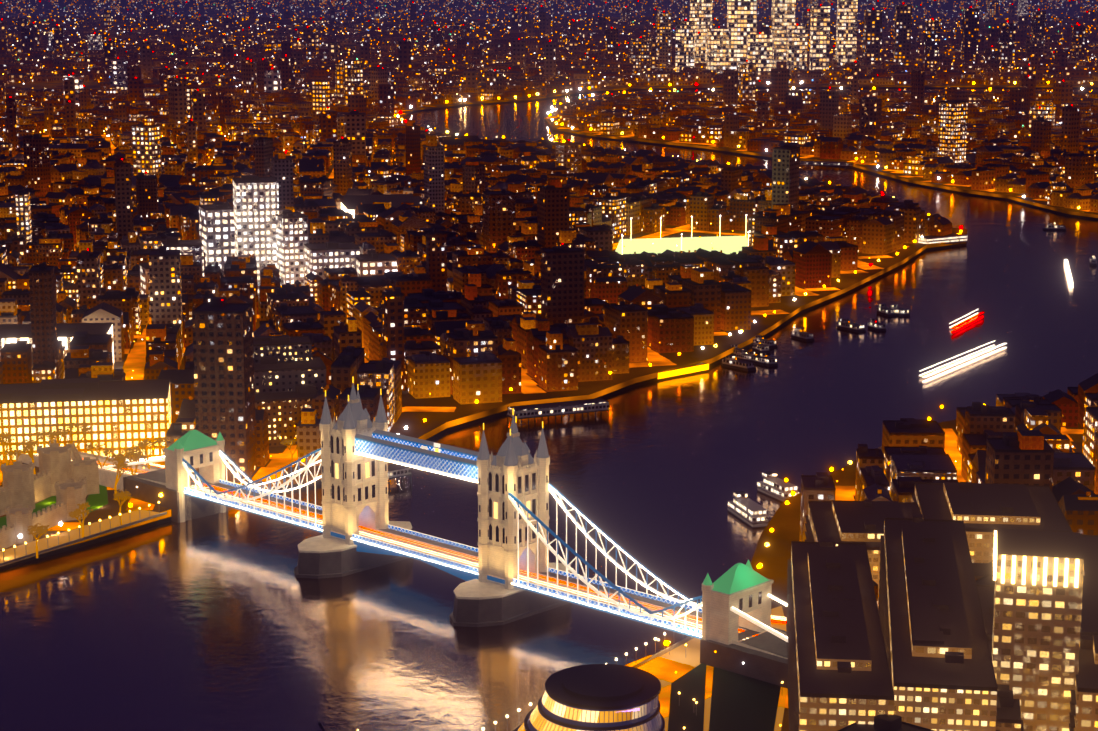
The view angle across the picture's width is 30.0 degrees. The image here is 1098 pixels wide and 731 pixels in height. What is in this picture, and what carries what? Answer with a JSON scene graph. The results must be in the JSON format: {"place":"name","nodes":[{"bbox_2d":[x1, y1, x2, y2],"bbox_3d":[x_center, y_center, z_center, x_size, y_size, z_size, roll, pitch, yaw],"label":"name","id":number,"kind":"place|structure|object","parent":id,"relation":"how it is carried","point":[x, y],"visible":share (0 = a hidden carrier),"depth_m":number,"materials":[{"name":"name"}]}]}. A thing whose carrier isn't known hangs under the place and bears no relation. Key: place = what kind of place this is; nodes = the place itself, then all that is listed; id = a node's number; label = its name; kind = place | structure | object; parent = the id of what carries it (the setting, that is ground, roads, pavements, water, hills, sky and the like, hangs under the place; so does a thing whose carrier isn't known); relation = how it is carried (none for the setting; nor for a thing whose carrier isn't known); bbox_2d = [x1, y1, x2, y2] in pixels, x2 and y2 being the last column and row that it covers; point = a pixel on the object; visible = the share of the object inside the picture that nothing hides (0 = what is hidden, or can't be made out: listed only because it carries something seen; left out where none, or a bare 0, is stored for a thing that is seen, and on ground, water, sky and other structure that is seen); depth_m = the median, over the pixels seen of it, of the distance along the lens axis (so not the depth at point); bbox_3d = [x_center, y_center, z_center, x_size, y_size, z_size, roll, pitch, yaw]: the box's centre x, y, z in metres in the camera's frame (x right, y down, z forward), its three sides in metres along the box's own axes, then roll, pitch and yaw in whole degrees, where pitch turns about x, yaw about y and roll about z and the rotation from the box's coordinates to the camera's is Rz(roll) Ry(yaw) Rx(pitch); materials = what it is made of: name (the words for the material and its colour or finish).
{"place":"outdoors","nodes":[
{"label":"outdoors","id":0,"kind":"place"},
{"bbox_2d":[0,88,1097,730],"bbox_3d":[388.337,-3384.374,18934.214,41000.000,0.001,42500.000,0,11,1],"label":"river","id":1,"kind":"structure","parent":0,"point":[228,620],"depth_m":835.75,"materials":[{"name":"blue liquid"}]},
{"bbox_2d":[0,0,1097,730],"bbox_3d":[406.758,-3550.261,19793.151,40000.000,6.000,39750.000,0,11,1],"label":"street lights","id":2,"kind":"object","parent":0,"point":[774,556],"depth_m":1190.39},
{"bbox_2d":[0,437,166,566],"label":"tower of london","id":3,"kind":"structure","parent":2,"relation":"on","point":[64,482],"depth_m":842.61,"materials":[{"name":"stone"}]},
{"bbox_2d":[0,422,296,557],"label":"trees","id":4,"kind":"object","parent":2,"relation":"on","point":[120,460],"visible":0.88,"depth_m":890.41,"materials":[{"name":"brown plant"}]},
{"bbox_2d":[16,377,787,688],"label":"bridge","id":5,"kind":"structure","parent":2,"relation":"on","point":[507,571],"depth_m":734.38,"materials":[{"name":"stone"}]},
{"bbox_2d":[2,223,1054,730],"bbox_3d":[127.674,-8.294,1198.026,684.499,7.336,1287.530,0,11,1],"label":"lamps","id":6,"kind":"object","parent":2,"relation":"on","point":[494,721],"visible":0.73,"depth_m":670.93,"materials":[{"name":"yellow glass"}]},
{"bbox_2d":[0,100,1089,716],"bbox_3d":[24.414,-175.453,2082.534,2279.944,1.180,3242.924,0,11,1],"label":"street lights","id":7,"kind":"object","parent":2,"relation":"on","point":[136,360],"visible":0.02,"depth_m":1047.99,"materials":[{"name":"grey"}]},
{"bbox_2d":[0,0,1097,730],"bbox_3d":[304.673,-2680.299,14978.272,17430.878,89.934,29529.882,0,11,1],"label":"city buildings","id":8,"kind":"structure","parent":2,"relation":"on","point":[552,290],"depth_m":1862.38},
{"bbox_2d":[0,0,1097,730],"bbox_3d":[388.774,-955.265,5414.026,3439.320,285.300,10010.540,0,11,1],"label":"office buildings","id":9,"kind":"structure","parent":2,"relation":"on","point":[934,636],"depth_m":710.72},
{"bbox_2d":[616,219,1078,587],"bbox_3d":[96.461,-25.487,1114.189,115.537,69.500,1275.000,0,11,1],"label":"landmark lights","id":10,"kind":"object","parent":9,"relation":"attached to","point":[728,244],"visible":0.71,"depth_m":1663.60},
{"bbox_2d":[1,0,1097,726],"bbox_3d":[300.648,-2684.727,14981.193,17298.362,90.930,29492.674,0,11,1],"label":"street lamps","id":11,"kind":"object","parent":2,"relation":"on","point":[489,32],"visible":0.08,"depth_m":9692.01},
{"bbox_2d":[18,81,1092,645],"bbox_3d":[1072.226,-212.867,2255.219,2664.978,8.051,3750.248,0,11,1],"label":"quay lamps","id":12,"kind":"object","parent":2,"relation":"on","point":[760,565],"visible":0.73,"depth_m":1922.74,"materials":[{"name":"glass"}]},
{"bbox_2d":[514,664,664,730],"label":"city hall","id":13,"kind":"structure","parent":2,"relation":"on","point":[601,697],"depth_m":499.89,"materials":[{"name":"black glass"}]},
{"bbox_2d":[483,606,786,730],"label":"plaza","id":14,"kind":"structure","parent":2,"relation":"on","point":[736,702],"depth_m":631.02,"materials":[{"name":"stone"}]},
{"bbox_2d":[318,161,1096,730],"bbox_3d":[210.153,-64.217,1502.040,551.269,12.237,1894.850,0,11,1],"label":"boats","id":15,"kind":"object","parent":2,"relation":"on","point":[742,507],"visible":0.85,"depth_m":1162.76,"materials":[{"name":"grey"}]},
{"bbox_2d":[72,3,1079,545],"bbox_3d":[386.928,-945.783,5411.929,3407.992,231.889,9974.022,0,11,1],"label":"landmark lamps","id":16,"kind":"object","parent":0,"point":[660,217],"visible":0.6,"depth_m":4454.81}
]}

